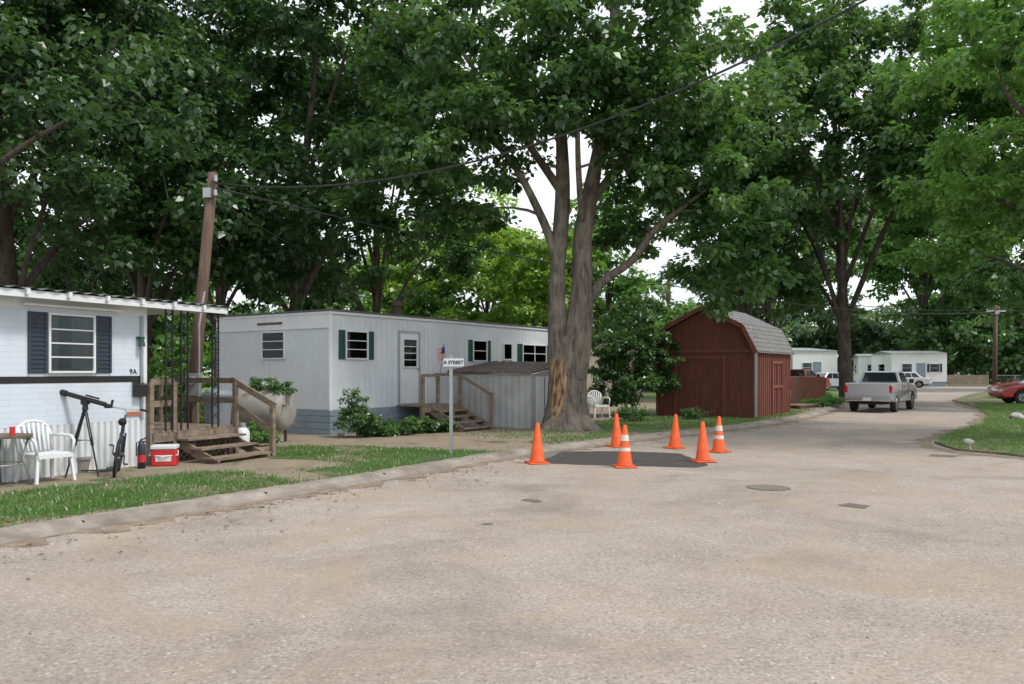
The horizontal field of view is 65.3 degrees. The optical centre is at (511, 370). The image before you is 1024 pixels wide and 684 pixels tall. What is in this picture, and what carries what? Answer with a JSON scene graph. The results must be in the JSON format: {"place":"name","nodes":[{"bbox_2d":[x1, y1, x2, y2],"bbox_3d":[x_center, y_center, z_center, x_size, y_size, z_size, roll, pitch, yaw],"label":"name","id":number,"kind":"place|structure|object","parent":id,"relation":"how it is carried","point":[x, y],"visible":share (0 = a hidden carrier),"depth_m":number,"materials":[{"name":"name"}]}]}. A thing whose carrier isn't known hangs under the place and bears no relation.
{"place":"outdoors","nodes":[
{"label":"outdoors","id":0,"kind":"place"},
{"bbox_2d":[263,333,282,357],"bbox_3d":[-6.102,-0.650,20.409,0.808,0.620,0.008,0,0,34],"label":"window frame","id":1,"kind":"object","parent":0,"point":[273,345],"visible":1,"depth_m":20.41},
{"bbox_2d":[347,332,366,357],"bbox_3d":[-3.882,-0.645,19.993,0.008,0.630,0.690,0,0,34],"label":"window pane","id":2,"kind":"object","parent":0,"point":[361,343],"visible":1,"depth_m":19.98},
{"bbox_2d":[0,399,824,527],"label":"yard ground","id":3,"kind":"structure","parent":0,"point":[268,466],"depth_m":16.38,"materials":[{"name":"soil"}]},
{"bbox_2d":[0,427,32,484],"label":"patio table","id":4,"kind":"object","parent":3,"relation":"on","point":[11,434],"visible":1,"depth_m":10.83,"materials":[{"name":"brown wood"}]},
{"bbox_2d":[13,419,76,484],"bbox_3d":[-6.576,1.121,11.221,0.621,0.865,0.619,0,0,30],"label":"plastic chair","id":5,"kind":"object","parent":3,"relation":"on","point":[37,456],"visible":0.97,"depth_m":11.27,"materials":[{"name":"plastic"}]},
{"bbox_2d":[2,420,140,476],"bbox_3d":[-10.656,0.220,7.931,3.600,2.560,13.500,0,0,26],"label":"shell","id":6,"kind":"object","parent":3,"relation":"on","point":[84,446],"depth_m":12.43,"materials":[{"name":"white"}]},
{"bbox_2d":[0,382,139,428],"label":"siding","id":7,"kind":"object","parent":6,"relation":"attached to","point":[48,403],"visible":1,"depth_m":11.87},
{"bbox_2d":[0,306,139,376],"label":"siding","id":8,"kind":"object","parent":6,"relation":"attached to","point":[125,344],"visible":0.4,"depth_m":11.73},
{"bbox_2d":[0,295,142,315],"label":"gable fascia","id":9,"kind":"structure","parent":8,"relation":"attached to","point":[10,301],"depth_m":11.96,"materials":[{"name":"metal"}]},
{"bbox_2d":[19,302,123,311],"bbox_3d":[-6.568,-0.948,11.987,0.148,0.035,1.584,0,0,26],"label":"rail","id":10,"kind":"object","parent":9,"relation":"attached to","point":[67,307],"depth_m":11.88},
{"bbox_2d":[0,376,139,383],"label":"stripe","id":11,"kind":"object","parent":6,"relation":"attached to","point":[49,379],"visible":1,"depth_m":11.95,"materials":[{"name":"black paint"}]},
{"bbox_2d":[0,420,142,482],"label":"skirting","id":12,"kind":"object","parent":6,"relation":"attached to","point":[103,446],"visible":0.44,"depth_m":12.13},
{"bbox_2d":[51,315,91,370],"bbox_3d":[-6.632,-0.410,12.018,0.003,0.820,0.685,0,0,26],"label":"window interior","id":13,"kind":"object","parent":6,"relation":"attached to","point":[64,337],"depth_m":11.94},
{"bbox_2d":[27,311,47,372],"bbox_3d":[-6.852,-0.410,11.539,0.030,0.890,0.280,0,0,26],"label":"shutter","id":14,"kind":"object","parent":13,"relation":"attached to","point":[37,342],"visible":1,"depth_m":11.53,"materials":[{"name":"plastic"}]},
{"bbox_2d":[51,316,58,369],"bbox_3d":[-6.744,-0.410,11.780,0.005,0.780,0.117,0,0,26],"label":"curtain","id":15,"kind":"object","parent":13,"relation":"hanging from","point":[54,347],"visible":1,"depth_m":11.79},
{"bbox_2d":[71,318,90,369],"bbox_3d":[-6.557,-0.410,12.161,0.005,0.780,0.322,0,0,26],"label":"curtain","id":16,"kind":"object","parent":13,"relation":"hanging from","point":[77,350],"visible":1,"depth_m":12.15,"materials":[{"name":"fabric"}]},
{"bbox_2d":[96,316,111,372],"bbox_3d":[-6.388,-0.410,12.486,0.030,0.890,0.280,0,0,26],"label":"shutter","id":17,"kind":"object","parent":13,"relation":"attached to","point":[103,344],"visible":1,"depth_m":12.49,"materials":[{"name":"plastic"}]},
{"bbox_2d":[0,287,226,313],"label":"roof fascia","id":18,"kind":"structure","parent":6,"relation":"on","point":[76,297],"depth_m":12.12,"materials":[{"name":"metal"}]},
{"bbox_2d":[0,284,228,307],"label":"corrugated roof","id":19,"kind":"structure","parent":18,"relation":"on","point":[104,295],"depth_m":12.32,"materials":[{"name":"metal"}]},
{"bbox_2d":[143,307,146,464],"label":"corner trim","id":20,"kind":"structure","parent":6,"relation":"attached to","point":[145,370],"depth_m":13.17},
{"bbox_2d":[59,389,113,477],"bbox_3d":[-6.340,0.909,11.780,0.820,1.288,0.425,0,0,0],"label":"telescope","id":21,"kind":"object","parent":3,"relation":"on","point":[85,401],"visible":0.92,"depth_m":11.86,"materials":[{"name":"black paint"}]},
{"bbox_2d":[0,0,213,286],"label":"shade tree","id":22,"kind":"object","parent":3,"relation":"on","point":[63,190],"visible":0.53,"depth_m":20.74,"materials":[{"name":"green plant"}]},
{"bbox_2d":[0,0,219,201],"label":"shade tree","id":23,"kind":"object","parent":3,"relation":"on","point":[40,102],"visible":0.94,"depth_m":16.39,"materials":[{"name":"green plant"}]},
{"bbox_2d":[104,406,147,476],"bbox_3d":[-5.926,1.042,12.013,0.565,1.017,1.176,0,0,1],"label":"bicycle","id":24,"kind":"object","parent":3,"relation":"on","point":[118,454],"visible":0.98,"depth_m":11.89,"materials":[{"name":"black metal"}]},
{"bbox_2d":[0,468,301,525],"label":"lawn","id":25,"kind":"structure","parent":3,"relation":"on","point":[37,503],"depth_m":10.11,"materials":[{"name":"plant"}]},
{"bbox_2d":[149,444,179,465],"bbox_3d":[-5.686,1.380,13.085,0.452,0.340,0.310,0,0,-12],"label":"picnic cooler","id":26,"kind":"object","parent":3,"relation":"on","point":[164,455],"visible":1,"depth_m":12.98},
{"bbox_2d":[147,335,209,423],"bbox_3d":[-7.285,0.401,17.486,2.282,2.411,1.576,0,0,0],"label":"foundation shrub","id":27,"kind":"object","parent":3,"relation":"on","point":[155,372],"visible":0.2,"depth_m":17.45,"materials":[{"name":"green plant"}]},
{"bbox_2d":[0,0,371,420],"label":"shade tree","id":28,"kind":"object","parent":3,"relation":"on","point":[225,264],"visible":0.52,"depth_m":22.98,"materials":[{"name":"green plant"}]},
{"bbox_2d":[186,291,205,422],"bbox_3d":[-6.334,-0.002,15.959,0.320,3.203,0.317,0,0,0],"label":"electric meter post","id":29,"kind":"object","parent":3,"relation":"on","point":[195,389],"visible":0.56,"depth_m":16.00,"materials":[{"name":"wood"}]},
{"bbox_2d":[184,172,217,422],"bbox_3d":[-6.520,-1.228,16.670,0.730,5.880,0.295,0,0,-19],"label":"utility pole","id":30,"kind":"object","parent":3,"relation":"on","point":[210,192],"visible":0.69,"depth_m":16.64,"materials":[{"name":"brown wood"}]},
{"bbox_2d":[215,0,866,187],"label":"overhead cable","id":31,"kind":"object","parent":30,"relation":"attached to","point":[721,71],"visible":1,"depth_m":12.55,"materials":[{"name":"rubber"}]},
{"bbox_2d":[147,377,276,464],"bbox_3d":[-6.051,0.882,14.265,3.067,1.545,1.950,0,0,26],"label":"wooden porch","id":32,"kind":"object","parent":3,"relation":"on","point":[204,443],"visible":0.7,"depth_m":14.37,"materials":[{"name":"brown wood"}]},
{"bbox_2d":[165,310,218,430],"bbox_3d":[-5.520,-0.010,13.822,0.026,2.020,1.164,0,0,26],"label":"iron porch post","id":33,"kind":"object","parent":32,"relation":"on","point":[181,370],"visible":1,"depth_m":13.59,"materials":[{"name":"metal"}]},
{"bbox_2d":[201,387,231,451],"bbox_3d":[-5.676,0.930,15.400,0.600,1.240,0.590,0,0,0],"label":"trash can","id":34,"kind":"object","parent":3,"relation":"on","point":[225,413],"visible":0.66,"depth_m":15.21,"materials":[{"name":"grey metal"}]},
{"bbox_2d":[82,10,379,388],"bbox_3d":[-12.405,-7.185,35.048,14.222,17.971,12.356,0,0,26],"label":"shade tree","id":35,"kind":"object","parent":3,"relation":"on","point":[221,291],"visible":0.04,"depth_m":34.81,"materials":[{"name":"green plant"}]},
{"bbox_2d":[0,449,496,527],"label":"weeds","id":36,"kind":"object","parent":3,"relation":"on","point":[307,479],"visible":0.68,"depth_m":10.29,"materials":[{"name":"green plant"}]},
{"bbox_2d":[230,381,296,441],"bbox_3d":[-5.435,0.880,17.400,1.320,1.343,0.900,0,0,12],"label":"oil tank","id":37,"kind":"object","parent":3,"relation":"on","point":[285,418],"visible":0.56,"depth_m":17.04,"materials":[{"name":"metal"}]},
{"bbox_2d":[248,376,297,406],"bbox_3d":[-5.174,0.437,17.271,1.203,0.648,0.631,0,0,11],"label":"climbing vine","id":38,"kind":"object","parent":37,"relation":"on","point":[268,386],"visible":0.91,"depth_m":17.20,"materials":[{"name":"green plant"}]},
{"bbox_2d":[247,421,282,445],"bbox_3d":[-5.258,1.319,16.520,0.898,0.586,0.753,0,0,38],"label":"foundation shrub","id":39,"kind":"object","parent":3,"relation":"on","point":[256,436],"visible":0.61,"depth_m":16.35,"materials":[{"name":"green plant"}]},
{"bbox_2d":[53,0,482,312],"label":"shade tree","id":40,"kind":"object","parent":3,"relation":"on","point":[307,24],"visible":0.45,"depth_m":25.47,"materials":[{"name":"green plant"}]},
{"bbox_2d":[329,387,382,437],"bbox_3d":[-3.590,0.985,18.601,1.318,1.214,0.915,0,0,0],"label":"foundation shrub","id":41,"kind":"object","parent":3,"relation":"on","point":[356,412],"visible":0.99,"depth_m":18.50,"materials":[{"name":"green plant"}]},
{"bbox_2d":[261,13,498,316],"bbox_3d":[-6.409,-7.346,38.086,11.645,18.293,14.684,0,0,0],"label":"shade tree","id":42,"kind":"object","parent":3,"relation":"on","point":[466,257],"visible":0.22,"depth_m":38.33,"materials":[{"name":"green plant"}]},
{"bbox_2d":[261,444,510,476],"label":"lawn","id":43,"kind":"structure","parent":3,"relation":"on","point":[369,457],"depth_m":14.48,"materials":[{"name":"plant"}]},
{"bbox_2d":[443,355,463,453],"bbox_3d":[-1.084,0.630,14.856,0.380,1.840,0.053,0,0,6],"label":"street sign","id":44,"kind":"object","parent":43,"relation":"on","point":[450,362],"visible":1,"depth_m":14.85,"materials":[{"name":"white metal"}]},
{"bbox_2d":[378,416,421,435],"bbox_3d":[-2.779,1.369,19.351,1.102,0.575,0.933,0,0,-33],"label":"hosta plant","id":45,"kind":"object","parent":3,"relation":"on","point":[406,426],"visible":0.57,"depth_m":19.23,"materials":[{"name":"green plant"}]},
{"bbox_2d":[290,314,541,429],"bbox_3d":[-3.345,0.020,24.753,4.400,2.960,10.200,0,0,34],"label":"shell","id":46,"kind":"object","parent":3,"relation":"on","point":[394,319],"visible":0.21,"depth_m":20.90,"materials":[{"name":"white"}]},
{"bbox_2d":[216,314,327,330],"bbox_3d":[-6.227,-1.220,20.526,4.400,0.320,0.033,0,0,34],"label":"end header","id":47,"kind":"object","parent":46,"relation":"attached to","point":[306,321],"visible":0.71,"depth_m":20.36},
{"bbox_2d":[219,328,327,409],"bbox_3d":[-6.222,-0.060,20.533,4.400,2.000,0.019,0,0,34],"label":"end siding","id":48,"kind":"object","parent":46,"relation":"attached to","point":[303,366],"visible":0.74,"depth_m":20.10,"materials":[{"name":"metal"}]},
{"bbox_2d":[328,314,331,410],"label":"corner trim","id":49,"kind":"structure","parent":46,"relation":"attached to","point":[330,362],"depth_m":19.27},
{"bbox_2d":[329,406,418,415],"bbox_3d":[-1.523,1.025,23.493,0.038,0.150,10.230,0,0,34],"label":"skirting panel","id":50,"kind":"object","parent":46,"relation":"attached to","point":[382,410],"visible":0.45,"depth_m":20.90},
{"bbox_2d":[214,309,547,328],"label":"roof","id":51,"kind":"structure","parent":46,"relation":"on","point":[375,314],"depth_m":21.08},
{"bbox_2d":[215,311,547,330],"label":"eave trim","id":52,"kind":"structure","parent":46,"relation":"attached to","point":[357,314],"depth_m":21.14,"materials":[{"name":"metal"}]},
{"bbox_2d":[400,333,418,403],"bbox_3d":[-2.785,-0.070,21.620,0.024,1.900,0.768,0,0,34],"label":"door","id":53,"kind":"structure","parent":46,"relation":"attached to","point":[409,385],"depth_m":21.58,"materials":[{"name":"silver metal"}]},
{"bbox_2d":[332,315,547,409],"bbox_3d":[-1.522,-0.210,23.510,0.012,2.300,10.200,0,0,34],"label":"side siding","id":54,"kind":"object","parent":46,"relation":"attached to","point":[375,380],"visible":0.56,"depth_m":21.19,"materials":[{"name":"metal"}]},
{"bbox_2d":[405,414,439,433],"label":"hosta plant","id":55,"kind":"object","parent":3,"relation":"on","point":[427,423],"visible":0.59,"depth_m":19.79,"materials":[{"name":"green plant"}]},
{"bbox_2d":[397,373,492,431],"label":"entry steps","id":56,"kind":"structure","parent":3,"relation":"on","point":[437,410],"depth_m":21.30,"materials":[{"name":"brown wood"}]},
{"bbox_2d":[448,360,548,428],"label":"metal storage shed","id":57,"kind":"structure","parent":3,"relation":"on","point":[520,391],"depth_m":22.04,"materials":[{"name":"grey metal"}]},
{"bbox_2d":[536,376,548,424],"bbox_3d":[0.889,0.835,22.050,0.024,1.370,0.850,0,0,34],"label":"door","id":58,"kind":"structure","parent":57,"relation":"in","point":[539,379],"depth_m":21.87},
{"bbox_2d":[461,226,597,338],"bbox_3d":[0.982,-2.575,37.987,6.723,8.749,7.922,0,0,0],"label":"young tree","id":59,"kind":"object","parent":3,"relation":"on","point":[534,284],"visible":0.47,"depth_m":37.27,"materials":[{"name":"green plant"}]},
{"bbox_2d":[453,428,608,439],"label":"lawn","id":60,"kind":"structure","parent":3,"relation":"on","point":[544,434],"depth_m":19.28,"materials":[{"name":"green plant"}]},
{"bbox_2d":[320,0,812,430],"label":"maple tree","id":61,"kind":"object","parent":3,"relation":"on","point":[498,105],"visible":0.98,"depth_m":20.11,"materials":[{"name":"green plant"}]},
{"bbox_2d":[610,404,656,421],"bbox_3d":[3.763,1.351,24.618,1.502,0.744,1.039,0,0,0],"label":"foundation shrub","id":62,"kind":"object","parent":3,"relation":"on","point":[631,412],"visible":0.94,"depth_m":24.53,"materials":[{"name":"green plant"}]},
{"bbox_2d":[587,293,686,410],"bbox_3d":[4.125,-0.538,27.491,3.788,4.292,2.604,0,0,0],"label":"tall shrub","id":63,"kind":"object","parent":3,"relation":"on","point":[624,390],"visible":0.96,"depth_m":27.21,"materials":[{"name":"green plant"}]},
{"bbox_2d":[515,408,813,443],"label":"weeds","id":64,"kind":"object","parent":3,"relation":"on","point":[601,436],"visible":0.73,"depth_m":20.40,"materials":[{"name":"green plant"}]},
{"bbox_2d":[593,413,796,431],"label":"lawn","id":65,"kind":"structure","parent":3,"relation":"on","point":[654,422],"depth_m":23.89,"materials":[{"name":"plant"}]},
{"bbox_2d":[653,305,793,417],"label":"red barn shed","id":66,"kind":"structure","parent":3,"relation":"on","point":[736,364],"depth_m":26.95,"materials":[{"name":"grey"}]},
{"bbox_2d":[791,376,825,403],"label":"red wooden fence","id":67,"kind":"object","parent":3,"relation":"on","point":[802,388],"visible":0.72,"depth_m":40.22,"materials":[{"name":"wood"}]},
{"bbox_2d":[800,391,848,407],"bbox_3d":[13.553,1.278,34.453,1.966,0.810,1.465,0,0,0],"label":"hedge","id":68,"kind":"object","parent":3,"relation":"on","point":[830,399],"visible":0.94,"depth_m":34.32,"materials":[{"name":"green plant"}]},
{"bbox_2d":[0,382,1023,683],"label":"road","id":69,"kind":"structure","parent":0,"point":[482,594],"depth_m":6.14,"materials":[{"name":"asphalt"}]},
{"bbox_2d":[1,423,825,578],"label":"leaf litter","id":70,"kind":"object","parent":69,"relation":"on","point":[326,492],"visible":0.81,"depth_m":9.89,"materials":[{"name":"brown plant"}]},
{"bbox_2d":[0,405,836,543],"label":"kerb","id":71,"kind":"structure","parent":69,"relation":"on","point":[20,532],"depth_m":10.22,"materials":[{"name":"concrete"}]},
{"bbox_2d":[0,405,846,546],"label":"gutter dirt","id":72,"kind":"structure","parent":69,"relation":"on","point":[107,529],"depth_m":9.74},
{"bbox_2d":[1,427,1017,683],"bbox_3d":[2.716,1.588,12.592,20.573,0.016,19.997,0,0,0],"label":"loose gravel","id":73,"kind":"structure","parent":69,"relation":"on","point":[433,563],"depth_m":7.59,"materials":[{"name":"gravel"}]},
{"bbox_2d":[524,423,549,464],"bbox_3d":[0.437,1.244,13.766,0.360,0.700,0.360,0,1,-17],"label":"traffic cone","id":74,"kind":"object","parent":69,"relation":"on","point":[537,456],"visible":1,"depth_m":13.69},
{"bbox_2d":[612,425,637,468],"bbox_3d":[1.867,1.244,13.225,0.360,0.700,0.360,0,1,-6],"label":"traffic cone","id":75,"kind":"object","parent":69,"relation":"on","point":[624,460],"visible":1,"depth_m":13.15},
{"bbox_2d":[544,451,706,466],"bbox_3d":[2.073,1.591,14.604,2.992,0.001,2.487,0,0,16],"label":"asphalt patch","id":76,"kind":"object","parent":69,"relation":"on","point":[660,459],"visible":0.77,"depth_m":14.35,"materials":[{"name":"asphalt"}]},
{"bbox_2d":[663,414,686,448],"bbox_3d":[3.366,1.244,16.468,0.360,0.700,0.360,2,1,44],"label":"traffic cone","id":77,"kind":"object","parent":69,"relation":"on","point":[674,442],"visible":1,"depth_m":16.39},
{"bbox_2d":[689,422,716,462],"bbox_3d":[3.344,1.244,14.003,0.360,0.700,0.360,0,-1,-11],"label":"traffic cone","id":78,"kind":"object","parent":69,"relation":"on","point":[702,454],"visible":1,"depth_m":13.93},
{"bbox_2d":[709,416,731,452],"bbox_3d":[4.067,1.244,15.701,0.360,0.700,0.360,0,0,-34],"label":"traffic cone","id":79,"kind":"object","parent":69,"relation":"on","point":[718,444],"visible":0.94,"depth_m":15.63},
{"bbox_2d":[844,371,916,411],"bbox_3d":[15.044,0.799,32.443,2.016,1.594,5.117,0,0,37],"label":"pickup truck","id":80,"kind":"object","parent":69,"relation":"on","point":[873,389],"visible":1,"depth_m":30.97,"materials":[{"name":"silver metal"}]},
{"bbox_2d":[923,382,945,386],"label":"skirting","id":81,"kind":"object","parent":69,"relation":"on","point":[938,384],"visible":0.21,"depth_m":81.17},
{"bbox_2d":[871,353,946,381],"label":"shell","id":82,"kind":"object","parent":81,"relation":"on","point":[893,361],"visible":0.64,"depth_m":81.57,"materials":[{"name":"white paint"}]},
{"bbox_2d":[947,375,988,386],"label":"wooden fence","id":83,"kind":"object","parent":69,"relation":"on","point":[983,380],"visible":0.97,"depth_m":80.96,"materials":[{"name":"brown wood"}]},
{"bbox_2d":[0,0,1023,372],"label":"sky","id":84,"kind":"structure","parent":0,"point":[544,192],"materials":[{"name":"white"}]},
{"bbox_2d":[524,345,545,361],"bbox_3d":[0.757,-0.575,26.798,0.004,0.530,1.396,0,0,34],"label":"window pane","id":85,"kind":"object","parent":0,"point":[540,354],"visible":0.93,"depth_m":26.85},
{"bbox_2d":[155,374,1000,405],"bbox_3d":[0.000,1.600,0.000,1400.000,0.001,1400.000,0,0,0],"label":"ground","id":86,"kind":"structure","parent":0,"point":[649,395],"depth_m":59.20,"materials":[{"name":"green soil"}]},
{"bbox_2d":[3,14,160,293],"bbox_3d":[-21.264,-7.707,38.110,12.110,19.014,12.753,0,0,31],"label":"shade tree","id":87,"kind":"object","parent":86,"relation":"on","point":[59,282],"visible":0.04,"depth_m":34.71,"materials":[{"name":"green plant"}]},
{"bbox_2d":[15,218,468,394],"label":"background trees","id":88,"kind":"object","parent":86,"relation":"on","point":[158,329],"visible":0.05,"depth_m":50.89,"materials":[{"name":"green plant"}]},
{"bbox_2d":[346,216,524,324],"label":"young tree","id":89,"kind":"object","parent":86,"relation":"on","point":[397,280],"visible":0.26,"depth_m":49.48,"materials":[{"name":"green plant"}]},
{"bbox_2d":[409,185,606,323],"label":"young tree","id":90,"kind":"object","parent":86,"relation":"on","point":[474,315],"visible":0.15,"depth_m":44.56,"materials":[{"name":"green plant"}]},
{"bbox_2d":[73,280,1009,379],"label":"background trees","id":91,"kind":"object","parent":86,"relation":"on","point":[874,317],"visible":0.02,"depth_m":144.84,"materials":[{"name":"green plant"}]},
{"bbox_2d":[541,182,699,342],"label":"shade tree","id":92,"kind":"object","parent":86,"relation":"on","point":[619,286],"visible":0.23,"depth_m":54.95,"materials":[{"name":"green plant"}]},
{"bbox_2d":[496,292,818,390],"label":"background trees","id":93,"kind":"object","parent":86,"relation":"on","point":[797,328],"visible":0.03,"depth_m":72.39,"materials":[{"name":"green plant"}]},
{"bbox_2d":[649,95,828,317],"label":"shade tree","id":94,"kind":"object","parent":86,"relation":"on","point":[789,213],"visible":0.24,"depth_m":42.24,"materials":[{"name":"green plant"}]},
{"bbox_2d":[655,143,884,328],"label":"shade tree","id":95,"kind":"object","parent":86,"relation":"on","point":[812,257],"visible":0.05,"depth_m":59.57,"materials":[{"name":"green plant"}]},
{"bbox_2d":[643,281,1021,380],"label":"distant trees","id":96,"kind":"object","parent":86,"relation":"on","point":[863,334],"visible":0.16,"depth_m":115.26,"materials":[{"name":"green plant"}]},
{"bbox_2d":[691,0,1019,401],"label":"shade tree","id":97,"kind":"object","parent":86,"relation":"on","point":[822,53],"visible":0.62,"depth_m":38.44,"materials":[{"name":"green plant"}]},
{"bbox_2d":[826,129,1017,350],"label":"shade tree","id":98,"kind":"object","parent":86,"relation":"on","point":[885,270],"visible":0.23,"depth_m":103.86,"materials":[{"name":"green plant"}]},
{"bbox_2d":[877,273,1023,383],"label":"distant trees","id":99,"kind":"object","parent":86,"relation":"on","point":[944,333],"visible":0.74,"depth_m":98.36,"materials":[{"name":"green plant"}]},
{"bbox_2d":[910,400,1023,459],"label":"curb","id":100,"kind":"structure","parent":86,"relation":"on","point":[926,441],"depth_m":18.53,"materials":[{"name":"concrete"}]},
{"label":"skirting","id":101,"kind":"object","parent":86,"relation":"on","visible":0},
{"bbox_2d":[790,350,836,371],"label":"shell","id":102,"kind":"object","parent":101,"relation":"on","point":[826,359],"visible":0.14,"depth_m":70.67,"materials":[{"name":"white paint"}]},
{"bbox_2d":[853,356,870,379],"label":"shell","id":103,"kind":"object","parent":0,"point":[861,362],"visible":0.29,"depth_m":91.92,"materials":[{"name":"white paint"}]},
{"bbox_2d":[931,391,1023,456],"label":"lawn","id":104,"kind":"structure","parent":0,"point":[975,398],"depth_m":19.47,"materials":[{"name":"plant"}]},
{"bbox_2d":[863,0,1023,250],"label":"shade tree","id":105,"kind":"object","parent":104,"relation":"on","point":[1001,22],"visible":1,"depth_m":19.18,"materials":[{"name":"green plant"}]},
{"bbox_2d":[871,1,1023,278],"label":"shade tree","id":106,"kind":"object","parent":104,"relation":"on","point":[964,246],"visible":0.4,"depth_m":35.38,"materials":[{"name":"green plant"}]},
{"bbox_2d":[926,147,1023,327],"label":"shade tree","id":107,"kind":"object","parent":104,"relation":"on","point":[1007,276],"visible":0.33,"depth_m":62.80,"materials":[{"name":"green plant"}]},
{"bbox_2d":[986,305,1005,383],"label":"utility pole","id":108,"kind":"object","parent":104,"relation":"on","point":[995,346],"visible":0.91,"depth_m":49.90,"materials":[{"name":"brown wood"}]},
{"bbox_2d":[216,187,994,313],"bbox_3d":[12.049,-3.295,33.350,49.391,1.088,0.036,0,0,-42],"label":"overhead cable","id":109,"kind":"object","parent":108,"relation":"attached to","point":[521,256],"visible":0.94,"depth_m":21.29,"materials":[{"name":"rubber"}]},
{"bbox_2d":[988,380,1023,403],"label":"parked car","id":110,"kind":"object","parent":104,"relation":"on","point":[1006,393],"visible":0.99,"depth_m":37.16,"materials":[{"name":"red paint"}]},
{"bbox_3d":[3.569,0.150,39.465,3.500,2.700,6.000,0,0,34],"label":"shell","id":111,"kind":"object","parent":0,"visible":0},
{"bbox_2d":[587,347,642,403],"bbox_3d":[5.021,0.200,38.475,0.012,2.600,6.000,0,0,34],"label":"siding","id":112,"kind":"object","parent":111,"relation":"attached to","point":[591,363],"visible":0.14,"depth_m":36.81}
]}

